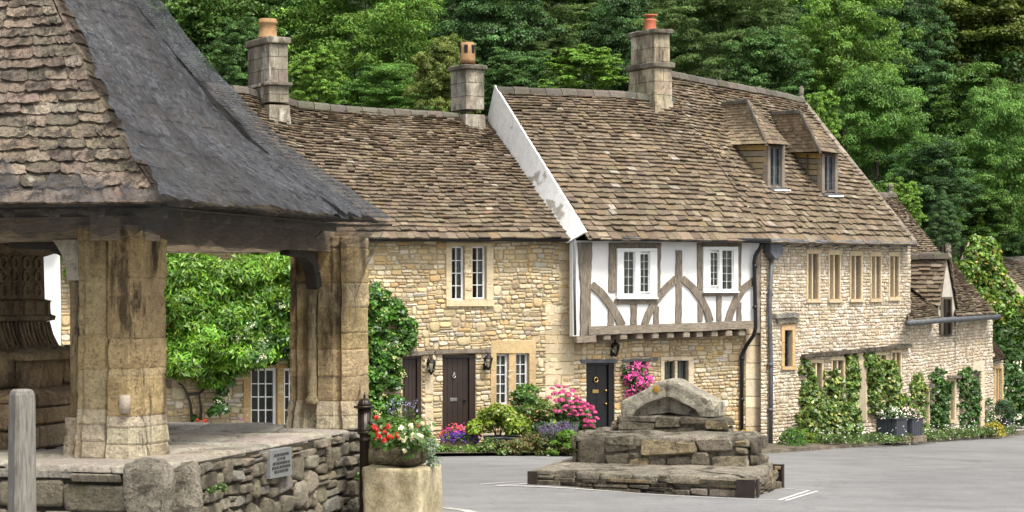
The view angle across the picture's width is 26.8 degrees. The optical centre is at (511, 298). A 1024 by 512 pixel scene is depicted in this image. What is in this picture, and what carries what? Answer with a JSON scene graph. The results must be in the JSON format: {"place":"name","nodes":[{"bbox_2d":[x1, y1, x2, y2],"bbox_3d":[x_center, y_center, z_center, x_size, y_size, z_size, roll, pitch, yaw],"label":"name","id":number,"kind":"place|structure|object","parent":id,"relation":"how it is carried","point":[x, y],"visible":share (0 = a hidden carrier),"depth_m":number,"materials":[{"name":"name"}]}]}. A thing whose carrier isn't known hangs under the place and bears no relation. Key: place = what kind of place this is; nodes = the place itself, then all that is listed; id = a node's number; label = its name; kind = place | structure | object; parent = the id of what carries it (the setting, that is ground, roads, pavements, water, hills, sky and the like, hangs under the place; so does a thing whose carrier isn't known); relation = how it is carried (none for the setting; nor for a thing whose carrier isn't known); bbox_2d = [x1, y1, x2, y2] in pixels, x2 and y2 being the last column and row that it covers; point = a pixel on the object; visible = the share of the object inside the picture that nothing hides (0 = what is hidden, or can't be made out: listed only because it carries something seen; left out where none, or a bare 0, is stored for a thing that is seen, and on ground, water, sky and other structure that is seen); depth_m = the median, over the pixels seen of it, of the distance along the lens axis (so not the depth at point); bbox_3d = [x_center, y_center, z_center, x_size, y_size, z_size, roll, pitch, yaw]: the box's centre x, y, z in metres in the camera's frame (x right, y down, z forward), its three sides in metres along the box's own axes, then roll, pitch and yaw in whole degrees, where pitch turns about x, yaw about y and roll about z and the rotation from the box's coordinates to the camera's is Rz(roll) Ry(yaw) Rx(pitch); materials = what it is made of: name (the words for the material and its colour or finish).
{"place":"outdoors","nodes":[
{"label":"outdoors","id":0,"kind":"place"},
{"bbox_2d":[204,0,1023,259],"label":"ground","id":1,"kind":"structure","parent":0,"point":[952,250],"depth_m":141.04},
{"bbox_2d":[8,389,35,511],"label":"wooden bollard","id":2,"kind":"object","parent":1,"relation":"on","point":[22,457],"visible":1,"depth_m":16.73,"materials":[{"name":"wood"}]},
{"bbox_2d":[44,254,60,345],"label":"white rendered cottage","id":3,"kind":"structure","parent":1,"relation":"on","point":[52,278],"depth_m":41.96,"materials":[{"name":"paint"}]},
{"bbox_2d":[122,457,175,511],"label":"corner stone","id":4,"kind":"object","parent":1,"relation":"on","point":[149,483],"visible":1,"depth_m":19.40,"materials":[{"name":"stone"}]},
{"bbox_2d":[173,461,202,511],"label":"corner stone","id":5,"kind":"object","parent":1,"relation":"on","point":[188,497],"visible":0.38,"depth_m":20.05,"materials":[{"name":"stone"}]},
{"bbox_2d":[0,0,377,511],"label":"market cross","id":6,"kind":"object","parent":1,"relation":"on","point":[100,384],"visible":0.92,"depth_m":21.46,"materials":[{"name":"stone"}]},
{"bbox_2d":[0,0,393,251],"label":"roof","id":7,"kind":"object","parent":6,"relation":"attached to","point":[261,165],"visible":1,"depth_m":22.62,"materials":[{"name":"grey stone"}]},
{"bbox_2d":[162,0,287,79],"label":"broad tree","id":8,"kind":"object","parent":1,"relation":"on","point":[202,18],"visible":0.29,"depth_m":77.86,"materials":[{"name":"green plant"}]},
{"bbox_2d":[202,12,258,85],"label":"broad tree","id":9,"kind":"object","parent":1,"relation":"on","point":[237,34],"visible":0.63,"depth_m":73.52,"materials":[{"name":"green plant"}]},
{"bbox_2d":[251,0,342,53],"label":"broad tree","id":10,"kind":"object","parent":1,"relation":"on","point":[282,3],"visible":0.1,"depth_m":103.44,"materials":[{"name":"green plant"}]},
{"bbox_2d":[60,18,574,446],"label":"stone cottage","id":11,"kind":"structure","parent":1,"relation":"on","point":[468,261],"depth_m":47.27,"materials":[{"name":"beige stone"}]},
{"bbox_2d":[164,253,290,421],"bbox_3d":[-5.395,0.736,43.482,3.886,3.640,1.733,0,0,-32],"label":"wisteria","id":12,"kind":"object","parent":11,"relation":"attached to","point":[222,303],"visible":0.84,"depth_m":42.87,"materials":[{"name":"green plant"}]},
{"bbox_2d":[189,295,290,419],"bbox_3d":[-4.904,1.068,43.591,2.876,2.793,1.641,0,0,-32],"label":"climbing hydrangea","id":13,"kind":"object","parent":11,"relation":"attached to","point":[219,408],"visible":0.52,"depth_m":43.44,"materials":[{"name":"green plant"}]},
{"bbox_2d":[243,365,289,424],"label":"window","id":14,"kind":"structure","parent":11,"relation":"in","point":[257,398],"depth_m":44.59,"materials":[{"name":"white paint"}]},
{"bbox_2d":[367,281,420,420],"bbox_3d":[-2.714,1.417,45.530,1.816,3.618,0.804,0,0,-26],"label":"climbing hydrangea","id":15,"kind":"object","parent":11,"relation":"attached to","point":[386,348],"visible":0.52,"depth_m":45.43,"materials":[{"name":"green plant"}]},
{"bbox_2d":[402,356,420,422],"bbox_3d":[-2.203,2.374,46.205,0.457,2.317,0.170,0,0,-30],"label":"door","id":16,"kind":"structure","parent":11,"relation":"in","point":[411,390],"depth_m":46.20,"materials":[{"name":"brown wood"}]},
{"bbox_2d":[442,354,474,434],"bbox_3d":[-1.202,2.389,46.773,0.822,2.388,0.185,0,0,-30],"label":"door","id":17,"kind":"structure","parent":11,"relation":"in","point":[458,392],"depth_m":46.76,"materials":[{"name":"brown wood"}]},
{"bbox_2d":[445,243,494,305],"bbox_3d":[-1.026,-0.538,46.966,1.190,1.390,0.525,0,0,-30],"label":"window","id":18,"kind":"structure","parent":11,"relation":"in","point":[454,251],"depth_m":46.88,"materials":[{"name":"white paint"}]},
{"bbox_2d":[490,340,535,405],"bbox_3d":[-0.022,1.679,47.412,1.166,1.542,0.295,0,0,-30],"label":"window","id":19,"kind":"structure","parent":11,"relation":"in","point":[516,364],"depth_m":47.35,"materials":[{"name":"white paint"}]},
{"bbox_2d":[288,45,347,104],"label":"young tree","id":20,"kind":"object","parent":1,"relation":"on","point":[318,62],"visible":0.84,"depth_m":67.57,"materials":[{"name":"green plant"}]},
{"bbox_2d":[254,0,461,109],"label":"ash tree","id":21,"kind":"object","parent":1,"relation":"on","point":[405,21],"visible":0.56,"depth_m":90.43,"materials":[{"name":"green plant"}]},
{"bbox_2d":[338,60,447,110],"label":"ash tree","id":22,"kind":"object","parent":1,"relation":"on","point":[400,73],"visible":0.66,"depth_m":87.04,"materials":[{"name":"green plant"}]},
{"bbox_2d":[362,464,442,511],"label":"stone trough","id":23,"kind":"object","parent":1,"relation":"on","point":[393,488],"visible":0.87,"depth_m":24.50,"materials":[{"name":"stone"}]},
{"bbox_2d":[368,445,425,466],"bbox_3d":[-1.338,1.807,24.964,0.748,0.252,0.499,0,0,24],"label":"stone planter","id":24,"kind":"object","parent":23,"relation":"on","point":[377,456],"visible":0.76,"depth_m":24.75,"materials":[{"name":"stone"}]},
{"bbox_2d":[364,412,404,450],"bbox_3d":[-1.446,1.512,24.535,0.455,0.438,0.401,0,0,12],"label":"begonia","id":25,"kind":"object","parent":24,"relation":"in","point":[384,436],"visible":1,"depth_m":24.43,"materials":[{"name":"red plant"}]},
{"bbox_2d":[392,420,435,459],"bbox_3d":[-1.120,1.604,24.501,0.502,0.464,0.383,0,0,0],"label":"begonia","id":26,"kind":"object","parent":24,"relation":"in","point":[415,438],"visible":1,"depth_m":24.44,"materials":[{"name":"white plant"}]},
{"bbox_2d":[423,437,442,466],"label":"trailing plant","id":27,"kind":"object","parent":24,"relation":"in","point":[432,457],"visible":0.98,"depth_m":24.71,"materials":[{"name":"green plant"}]},
{"bbox_2d":[402,32,480,113],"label":"young tree","id":28,"kind":"object","parent":1,"relation":"on","point":[432,75],"visible":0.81,"depth_m":71.63,"materials":[{"name":"green plant"}]},
{"bbox_2d":[427,0,568,113],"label":"broad tree","id":29,"kind":"object","parent":1,"relation":"on","point":[488,25],"visible":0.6,"depth_m":98.75,"materials":[{"name":"green plant"}]},
{"bbox_2d":[479,47,558,110],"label":"broad tree","id":30,"kind":"object","parent":1,"relation":"on","point":[508,73],"visible":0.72,"depth_m":81.59,"materials":[{"name":"green plant"}]},
{"bbox_2d":[515,31,586,87],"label":"yew tree","id":31,"kind":"object","parent":1,"relation":"on","point":[547,45],"visible":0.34,"depth_m":103.16,"materials":[{"name":"green plant"}]},
{"bbox_2d":[494,0,650,76],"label":"yew tree","id":32,"kind":"object","parent":1,"relation":"on","point":[580,8],"visible":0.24,"depth_m":104.36,"materials":[{"name":"green plant"}]},
{"bbox_2d":[538,43,628,89],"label":"maple tree","id":33,"kind":"object","parent":1,"relation":"on","point":[592,59],"visible":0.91,"depth_m":75.61,"materials":[{"name":"green plant"}]},
{"bbox_2d":[569,0,658,91],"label":"broad tree","id":34,"kind":"object","parent":1,"relation":"on","point":[608,34],"visible":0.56,"depth_m":95.46,"materials":[{"name":"green plant"}]},
{"bbox_2d":[206,0,1023,396],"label":"woodland","id":35,"kind":"object","parent":1,"relation":"on","point":[1014,354],"visible":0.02,"depth_m":106.39,"materials":[{"name":"plant"}]},
{"bbox_2d":[488,14,770,430],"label":"timber framed house","id":36,"kind":"structure","parent":1,"relation":"on","point":[640,196],"depth_m":49.53,"materials":[{"name":"stone"}]},
{"bbox_2d":[586,363,613,427],"bbox_3d":[1.940,2.487,48.597,0.747,2.121,0.185,0,0,-30],"label":"door","id":37,"kind":"structure","parent":36,"relation":"in","point":[599,376],"depth_m":48.62,"materials":[{"name":"black paint"}]},
{"bbox_2d":[615,248,658,298],"bbox_3d":[2.731,-0.574,48.562,1.096,1.149,0.455,0,0,-30],"label":"window","id":38,"kind":"structure","parent":36,"relation":"in","point":[631,276],"depth_m":48.45,"materials":[{"name":"white paint"}]},
{"bbox_2d":[620,361,655,397],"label":"climbing geranium","id":39,"kind":"object","parent":36,"relation":"attached to","point":[638,382],"visible":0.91,"depth_m":48.67,"materials":[{"name":"pink plant"}]},
{"bbox_2d":[660,357,693,383],"bbox_3d":[3.751,1.753,49.581,0.929,0.853,0.295,0,0,-30],"label":"window","id":40,"kind":"structure","parent":36,"relation":"in","point":[665,366],"depth_m":49.64,"materials":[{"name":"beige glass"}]},
{"bbox_2d":[701,247,739,292],"bbox_3d":[4.720,-0.676,49.687,1.004,1.069,0.455,0,0,-30],"label":"window","id":41,"kind":"structure","parent":36,"relation":"in","point":[723,273],"depth_m":49.56,"materials":[{"name":"white paint"}]},
{"bbox_2d":[527,378,783,497],"bbox_3d":[2.113,2.113,31.591,4.071,1.829,3.008,0,0,25],"label":"stepped cross base","id":42,"kind":"object","parent":1,"relation":"on","point":[675,436],"visible":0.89,"depth_m":31.66,"materials":[{"name":"stone"}]},
{"bbox_2d":[651,0,734,72],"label":"broad tree","id":43,"kind":"object","parent":1,"relation":"on","point":[678,52],"visible":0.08,"depth_m":103.54,"materials":[{"name":"green plant"}]},
{"bbox_2d":[629,0,810,86],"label":"yew tree","id":44,"kind":"object","parent":1,"relation":"on","point":[732,12],"visible":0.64,"depth_m":88.80,"materials":[{"name":"green plant"}]},
{"bbox_2d":[718,26,819,100],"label":"broad tree","id":45,"kind":"object","parent":1,"relation":"on","point":[773,44],"visible":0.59,"depth_m":83.30,"materials":[{"name":"green plant"}]},
{"bbox_2d":[671,71,917,442],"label":"long stone house","id":46,"kind":"structure","parent":1,"relation":"on","point":[835,271],"depth_m":52.95,"materials":[{"name":"beige stone"}]},
{"bbox_2d":[780,325,796,369],"bbox_3d":[6.542,1.150,51.263,0.195,1.085,0.646,0,0,40],"label":"window","id":47,"kind":"structure","parent":46,"relation":"in","point":[784,328],"depth_m":51.35,"materials":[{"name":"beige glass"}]},
{"bbox_2d":[798,358,824,429],"bbox_3d":[7.273,2.375,51.968,0.487,1.978,1.229,0,0,38],"label":"ivy","id":48,"kind":"object","parent":46,"relation":"attached to","point":[810,392],"visible":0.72,"depth_m":51.71,"materials":[{"name":"green plant"}]},
{"bbox_2d":[805,249,821,302],"bbox_3d":[7.255,-0.561,52.134,0.200,1.296,0.668,0,0,40],"label":"window","id":49,"kind":"structure","parent":46,"relation":"in","point":[810,253],"depth_m":52.10,"materials":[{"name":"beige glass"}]},
{"bbox_2d":[819,368,847,433],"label":"ivy","id":50,"kind":"object","parent":46,"relation":"attached to","point":[835,384],"visible":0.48,"depth_m":52.54,"materials":[{"name":"green plant"}]},
{"bbox_2d":[827,250,841,302],"bbox_3d":[7.883,-0.563,52.891,0.200,1.302,0.616,0,0,40],"label":"window","id":51,"kind":"structure","parent":46,"relation":"in","point":[831,298],"depth_m":52.86,"materials":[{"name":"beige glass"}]},
{"bbox_2d":[844,353,862,433],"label":"ivy","id":52,"kind":"object","parent":46,"relation":"attached to","point":[853,369],"visible":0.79,"depth_m":53.28,"materials":[{"name":"green plant"}]},
{"bbox_2d":[849,251,863,301],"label":"window","id":53,"kind":"structure","parent":46,"relation":"in","point":[853,254],"depth_m":53.66,"materials":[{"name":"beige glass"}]},
{"bbox_2d":[859,364,865,421],"bbox_3d":[8.760,2.366,53.881,0.065,1.465,0.300,0,0,40],"label":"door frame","id":54,"kind":"structure","parent":46,"relation":"in","point":[862,394],"depth_m":53.89,"materials":[{"name":"stone"}]},
{"bbox_2d":[863,352,885,417],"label":"ivy","id":55,"kind":"object","parent":46,"relation":"attached to","point":[875,378],"visible":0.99,"depth_m":54.10,"materials":[{"name":"green plant"}]},
{"bbox_2d":[869,251,882,301],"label":"window","id":56,"kind":"structure","parent":46,"relation":"in","point":[873,260],"depth_m":54.41,"materials":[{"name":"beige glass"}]},
{"bbox_2d":[881,359,905,409],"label":"ivy","id":57,"kind":"object","parent":46,"relation":"attached to","point":[892,386],"visible":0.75,"depth_m":54.74,"materials":[{"name":"green plant"}]},
{"bbox_2d":[888,252,900,300],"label":"window","id":58,"kind":"structure","parent":46,"relation":"in","point":[891,286],"depth_m":55.13,"materials":[{"name":"beige stone"}]},
{"bbox_2d":[742,0,850,93],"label":"broad tree","id":59,"kind":"object","parent":1,"relation":"on","point":[795,5],"visible":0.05,"depth_m":106.73,"materials":[{"name":"green plant"}]},
{"bbox_2d":[805,85,841,138],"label":"young tree","id":60,"kind":"object","parent":1,"relation":"on","point":[819,103],"visible":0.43,"depth_m":65.72,"materials":[{"name":"green plant"}]},
{"bbox_2d":[778,0,923,148],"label":"ash tree","id":61,"kind":"object","parent":1,"relation":"on","point":[840,37],"visible":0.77,"depth_m":92.57,"materials":[{"name":"green plant"}]},
{"bbox_2d":[824,59,943,189],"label":"ash tree","id":62,"kind":"object","parent":1,"relation":"on","point":[873,91],"visible":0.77,"depth_m":85.47,"materials":[{"name":"green plant"}]},
{"bbox_2d":[877,176,928,224],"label":"young tree","id":63,"kind":"object","parent":1,"relation":"on","point":[904,192],"visible":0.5,"depth_m":69.67,"materials":[{"name":"green plant"}]},
{"bbox_2d":[878,183,940,252],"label":"tall gabled house","id":64,"kind":"structure","parent":1,"relation":"on","point":[924,242],"depth_m":67.23,"materials":[{"name":"stone"}]},
{"bbox_2d":[867,0,955,112],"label":"broad tree","id":65,"kind":"object","parent":1,"relation":"on","point":[914,17],"visible":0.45,"depth_m":104.98,"materials":[{"name":"green plant"}]},
{"bbox_2d":[871,46,970,238],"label":"broad tree","id":66,"kind":"object","parent":1,"relation":"on","point":[924,75],"visible":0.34,"depth_m":99.17,"materials":[{"name":"green plant"}]},
{"bbox_2d":[876,134,986,238],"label":"broad tree","id":67,"kind":"object","parent":1,"relation":"on","point":[945,178],"visible":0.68,"depth_m":77.41,"materials":[{"name":"green plant"}]},
{"bbox_2d":[864,0,1023,89],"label":"broad tree","id":68,"kind":"object","parent":1,"relation":"on","point":[978,21],"visible":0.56,"depth_m":109.49,"materials":[{"name":"green plant"}]},
{"bbox_2d":[924,189,966,260],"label":"spruce tree","id":69,"kind":"object","parent":1,"relation":"on","point":[945,207],"visible":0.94,"depth_m":71.85,"materials":[{"name":"green plant"}]},
{"bbox_2d":[905,243,1000,435],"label":"corner house","id":70,"kind":"structure","parent":1,"relation":"on","point":[950,318],"depth_m":58.49,"materials":[{"name":"stone"}]},
{"bbox_2d":[941,297,951,335],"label":"window","id":71,"kind":"structure","parent":70,"relation":"in","point":[946,302],"depth_m":58.22,"materials":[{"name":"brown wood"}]},
{"bbox_2d":[927,61,1023,178],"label":"broad tree","id":72,"kind":"object","parent":1,"relation":"on","point":[951,100],"visible":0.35,"depth_m":94.39,"materials":[{"name":"green plant"}]},
{"bbox_2d":[931,173,1023,256],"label":"broad tree","id":73,"kind":"object","parent":1,"relation":"on","point":[996,211],"visible":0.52,"depth_m":81.38,"materials":[{"name":"green plant"}]},
{"bbox_2d":[940,78,1023,249],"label":"ash tree","id":74,"kind":"object","parent":1,"relation":"on","point":[1004,109],"visible":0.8,"depth_m":83.29,"materials":[{"name":"green plant"}]},
{"bbox_2d":[960,242,1023,295],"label":"ivy clad house","id":75,"kind":"structure","parent":1,"relation":"on","point":[1014,266],"depth_m":83.55,"materials":[{"name":"stone"}]},
{"bbox_2d":[956,234,1023,402],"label":"virginia creeper","id":76,"kind":"object","parent":75,"relation":"attached to","point":[981,267],"visible":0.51,"depth_m":78.35,"materials":[{"name":"green plant"}]},
{"bbox_2d":[992,340,1005,419],"bbox_3d":[14.821,2.682,65.874,0.813,2.962,6.422,0,0,17],"label":"lean to porch","id":77,"kind":"object","parent":1,"relation":"on","point":[998,356],"visible":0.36,"depth_m":64.75,"materials":[{"name":"stone"}]},
{"bbox_2d":[993,366,1002,412],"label":"window","id":78,"kind":"structure","parent":77,"relation":"in","point":[996,368],"depth_m":64.74,"materials":[{"name":"beige stone"}]},
{"bbox_2d":[992,186,1023,256],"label":"broad tree","id":79,"kind":"object","parent":1,"relation":"on","point":[1015,248],"visible":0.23,"depth_m":91.36,"materials":[{"name":"green plant"}]},
{"bbox_2d":[424,435,1023,511],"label":"road","id":80,"kind":"structure","parent":0,"point":[978,475],"depth_m":32.80,"materials":[{"name":"asphalt"}]},
{"bbox_2d":[354,392,388,511],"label":"water pump","id":81,"kind":"object","parent":80,"relation":"on","point":[364,406],"visible":0.77,"depth_m":24.84,"materials":[{"name":"brown paint"}]},
{"bbox_2d":[761,432,1023,453],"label":"kerb","id":82,"kind":"structure","parent":80,"relation":"on","point":[792,449],"depth_m":51.12,"materials":[{"name":"stone"}]},
{"bbox_2d":[435,430,1023,452],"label":"verge","id":83,"kind":"structure","parent":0,"point":[773,446],"depth_m":49.42,"materials":[{"name":"plant"}]},
{"bbox_2d":[426,443,489,454],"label":"ground cover","id":84,"kind":"object","parent":83,"relation":"on","point":[446,448],"visible":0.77,"depth_m":44.09,"materials":[{"name":"green plant"}]},
{"bbox_2d":[473,437,512,454],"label":"ground cover","id":85,"kind":"object","parent":83,"relation":"on","point":[489,444],"visible":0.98,"depth_m":44.27,"materials":[{"name":"green plant"}]},
{"bbox_2d":[483,436,507,453],"bbox_3d":[-0.343,3.050,45.000,0.520,0.350,0.520,0,0,0],"label":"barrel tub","id":86,"kind":"object","parent":83,"relation":"on","point":[500,438],"visible":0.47,"depth_m":44.80,"materials":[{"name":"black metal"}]},
{"bbox_2d":[466,402,531,436],"bbox_3d":[-0.273,2.538,45.095,1.428,0.765,0.916,0,0,0],"label":"euonymus shrub","id":87,"kind":"object","parent":86,"relation":"on","point":[497,415],"visible":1,"depth_m":44.93,"materials":[{"name":"green plant"}]},
{"bbox_2d":[499,383,541,453],"bbox_3d":[0.270,2.553,45.976,1.260,1.532,1.037,0,0,0],"label":"tall shrub","id":88,"kind":"object","parent":83,"relation":"on","point":[524,396],"visible":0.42,"depth_m":45.86,"materials":[{"name":"green plant"}]},
{"bbox_2d":[494,431,573,455],"bbox_3d":[0.520,2.998,44.582,1.842,0.519,0.885,0,0,0],"label":"ground cover","id":89,"kind":"object","parent":83,"relation":"on","point":[522,444],"visible":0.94,"depth_m":44.39,"materials":[{"name":"green plant"}]},
{"bbox_2d":[515,395,558,436],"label":"rose bush","id":90,"kind":"object","parent":83,"relation":"on","point":[543,409],"visible":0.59,"depth_m":45.49,"materials":[{"name":"green plant"}]},
{"bbox_2d":[536,420,579,455],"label":"lavender","id":91,"kind":"object","parent":83,"relation":"on","point":[553,431],"visible":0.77,"depth_m":44.57,"materials":[{"name":"purple plant"}]},
{"bbox_2d":[545,429,577,455],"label":"shrub","id":92,"kind":"object","parent":83,"relation":"on","point":[563,434],"visible":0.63,"depth_m":44.28,"materials":[{"name":"green plant"}]},
{"bbox_2d":[542,384,599,432],"bbox_3d":[1.210,2.572,46.253,1.402,1.506,1.214,0,0,0],"label":"hydrangea","id":93,"kind":"object","parent":83,"relation":"on","point":[569,409],"visible":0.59,"depth_m":45.85,"materials":[{"name":"pink plant"}]},
{"bbox_2d":[776,427,808,445],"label":"box shrub","id":94,"kind":"object","parent":83,"relation":"on","point":[789,440],"visible":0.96,"depth_m":49.70,"materials":[{"name":"green plant"}]},
{"bbox_2d":[793,399,864,442],"bbox_3d":[7.745,2.979,52.116,0.517,1.124,3.059,0,0,42],"label":"bush","id":95,"kind":"object","parent":83,"relation":"on","point":[830,411],"visible":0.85,"depth_m":51.98,"materials":[{"name":"green plant"}]},
{"bbox_2d":[804,425,876,444],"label":"daisy clump","id":96,"kind":"object","parent":83,"relation":"on","point":[839,438],"visible":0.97,"depth_m":51.18,"materials":[{"name":"green plant"}]},
{"bbox_2d":[845,425,912,442],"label":"daisy clump","id":97,"kind":"object","parent":83,"relation":"on","point":[884,439],"visible":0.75,"depth_m":52.47,"materials":[{"name":"green plant"}]},
{"bbox_2d":[874,417,910,442],"bbox_3d":[9.475,3.259,53.548,0.670,0.607,0.660,0,0,40],"label":"planter box","id":98,"kind":"object","parent":83,"relation":"on","point":[893,426],"visible":0.76,"depth_m":53.33,"materials":[{"name":"metal"}]},
{"bbox_2d":[903,373,930,429],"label":"ivy","id":99,"kind":"object","parent":83,"relation":"on","point":[918,386],"visible":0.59,"depth_m":56.04,"materials":[{"name":"green plant"}]},
{"bbox_2d":[907,417,926,442],"bbox_3d":[9.978,3.284,54.154,0.670,0.607,0.660,0,0,40],"label":"planter box","id":100,"kind":"object","parent":83,"relation":"on","point":[915,427],"visible":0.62,"depth_m":53.90,"materials":[{"name":"metal"}]},
{"bbox_2d":[927,367,953,430],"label":"trained shrub","id":101,"kind":"object","parent":83,"relation":"on","point":[940,410],"visible":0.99,"depth_m":57.52,"materials":[{"name":"green plant"}]},
{"bbox_2d":[930,424,971,439],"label":"daisy clump","id":102,"kind":"object","parent":83,"relation":"on","point":[945,433],"visible":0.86,"depth_m":57.22,"materials":[{"name":"green plant"}]},
{"bbox_2d":[955,366,982,428],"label":"trained shrub","id":103,"kind":"object","parent":83,"relation":"on","point":[973,395],"visible":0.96,"depth_m":59.72,"materials":[{"name":"green plant"}]},
{"bbox_2d":[996,418,1010,433],"bbox_3d":[14.446,3.734,63.200,0.450,0.430,0.450,0,0,0],"label":"plant pot","id":104,"kind":"object","parent":83,"relation":"on","point":[1003,422],"visible":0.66,"depth_m":63.02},
{"bbox_2d":[992,398,1017,419],"bbox_3d":[14.486,3.242,63.219,0.809,0.639,0.864,0,0,0],"label":"dwarf conifer","id":105,"kind":"object","parent":104,"relation":"in","point":[1003,407],"visible":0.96,"depth_m":63.09,"materials":[{"name":"green plant"}]},
{"bbox_2d":[1003,361,1023,427],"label":"climbing rose","id":106,"kind":"object","parent":83,"relation":"on","point":[1017,376],"visible":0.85,"depth_m":66.19,"materials":[{"name":"green plant"}]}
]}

